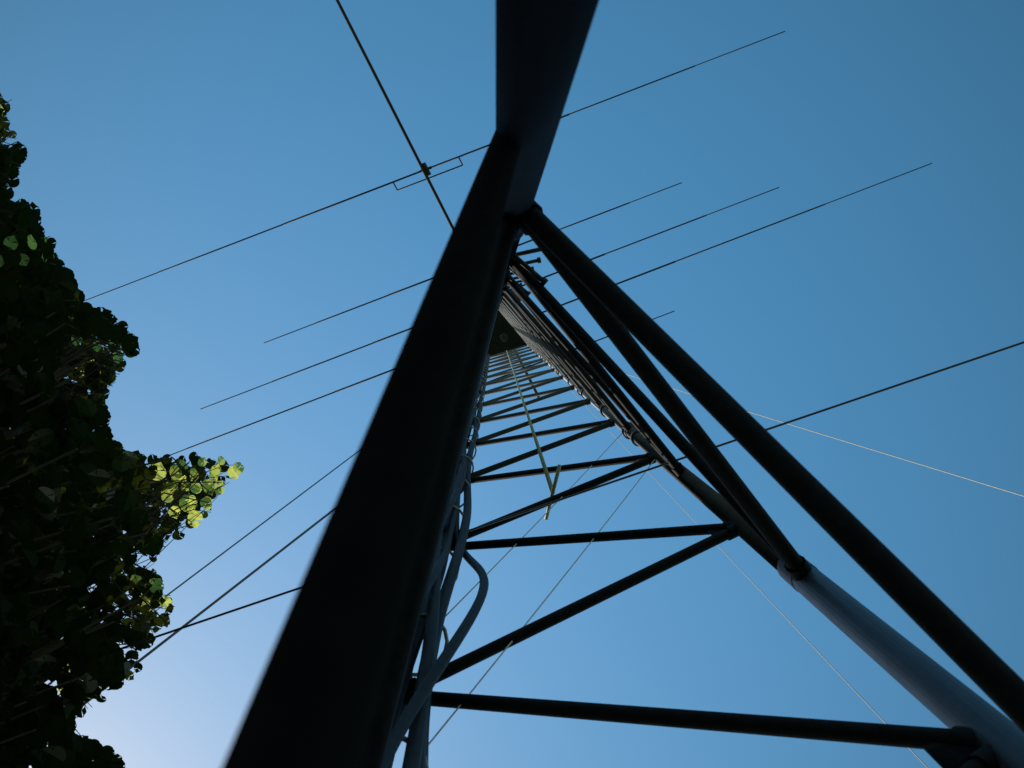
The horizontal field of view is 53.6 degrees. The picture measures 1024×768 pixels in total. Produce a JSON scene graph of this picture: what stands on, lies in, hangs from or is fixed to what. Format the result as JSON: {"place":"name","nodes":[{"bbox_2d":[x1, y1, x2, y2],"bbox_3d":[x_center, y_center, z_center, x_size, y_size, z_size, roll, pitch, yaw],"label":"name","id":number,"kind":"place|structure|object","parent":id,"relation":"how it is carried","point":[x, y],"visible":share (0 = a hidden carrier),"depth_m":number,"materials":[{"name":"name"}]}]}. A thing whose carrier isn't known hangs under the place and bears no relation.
{"place":"outdoors","nodes":[
{"label":"outdoors","id":0,"kind":"place"},
{"bbox_2d":[0,93,243,767],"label":"tree","id":1,"kind":"object","parent":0,"point":[32,365],"depth_m":4.30,"materials":[{"name":"green plant"}]},
{"bbox_2d":[221,130,519,767],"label":"tower leg","id":2,"kind":"object","parent":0,"point":[312,702],"visible":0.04,"depth_m":0.34,"materials":[{"name":"black metal"}]},
{"bbox_2d":[389,668,413,767],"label":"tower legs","id":3,"kind":"object","parent":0,"point":[401,711],"depth_m":2.27,"materials":[{"name":"black metal"}]},
{"bbox_2d":[0,0,1023,767],"label":"sky","id":4,"kind":"structure","parent":0,"point":[157,135],"materials":[{"name":"blue"}]},
{"bbox_2d":[495,0,598,302],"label":"tower leg","id":5,"kind":"object","parent":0,"point":[540,44],"visible":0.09,"depth_m":0.79,"materials":[{"name":"black metal"}]},
{"bbox_2d":[527,345,1023,767],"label":"tower leg","id":6,"kind":"object","parent":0,"point":[943,695],"visible":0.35,"depth_m":1.83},
{"label":"ground","id":7,"kind":"structure","parent":0,"visible":0},
{"bbox_2d":[48,341,1023,704],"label":"steel guy wires","id":8,"kind":"object","parent":7,"relation":"on","point":[176,631],"visible":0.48,"depth_m":3.95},
{"bbox_3d":[0.182,0.463,-0.536,1.900,0.056,1.900,0,-86,-1],"label":"concrete footing","id":9,"kind":"object","parent":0,"visible":0},
{"bbox_2d":[359,200,1023,767],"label":"tower braces","id":10,"kind":"object","parent":9,"relation":"on","point":[615,310],"visible":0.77,"depth_m":1.79,"materials":[{"name":"black metal"}]},
{"bbox_2d":[382,353,489,767],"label":"coaxial cables","id":11,"kind":"object","parent":10,"relation":"attached to","point":[414,718],"visible":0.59,"depth_m":2.48,"materials":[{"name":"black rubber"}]},
{"bbox_2d":[402,354,489,767],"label":"cable ties","id":12,"kind":"object","parent":10,"relation":"attached to","point":[444,629],"visible":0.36,"depth_m":4.93,"materials":[{"name":"grey plastic"}]},
{"bbox_2d":[500,334,507,341],"bbox_3d":[-0.196,-1.104,23.475,0.180,3.700,0.180,0,-86,-1],"label":"antenna rotator","id":13,"kind":"object","parent":10,"relation":"attached to","point":[503,337],"visible":0.96,"depth_m":21.63,"materials":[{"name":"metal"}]},
{"bbox_2d":[84,0,931,454],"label":"yagi antenna","id":14,"kind":"object","parent":13,"relation":"attached to","point":[424,168],"visible":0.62,"depth_m":24.70,"materials":[{"name":"metal"}]},
{"bbox_2d":[487,310,526,355],"bbox_3d":[-0.114,-1.166,22.927,1.027,0.012,1.172,0,-86,-1],"label":"rotator plate","id":15,"kind":"object","parent":10,"relation":"attached to","point":[502,325],"depth_m":22.93,"materials":[{"name":"black metal"}]},
{"bbox_2d":[506,350,561,519],"bbox_3d":[0.026,-0.150,13.616,0.020,18.706,0.240,13,-87,-2],"label":"antenna","id":16,"kind":"object","parent":10,"relation":"attached to","point":[552,487],"visible":1,"depth_m":5.11,"materials":[{"name":"grey metal"}]},
{"bbox_2d":[461,248,638,492],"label":"tower clamps","id":17,"kind":"object","parent":10,"relation":"attached to","point":[531,270],"visible":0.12,"depth_m":4.42,"materials":[{"name":"black metal"}]},
{"bbox_2d":[428,366,1023,767],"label":"guy wires","id":18,"kind":"object","parent":10,"relation":"attached to","point":[446,722],"visible":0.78,"depth_m":6.31,"materials":[{"name":"grey metal"}]}
]}

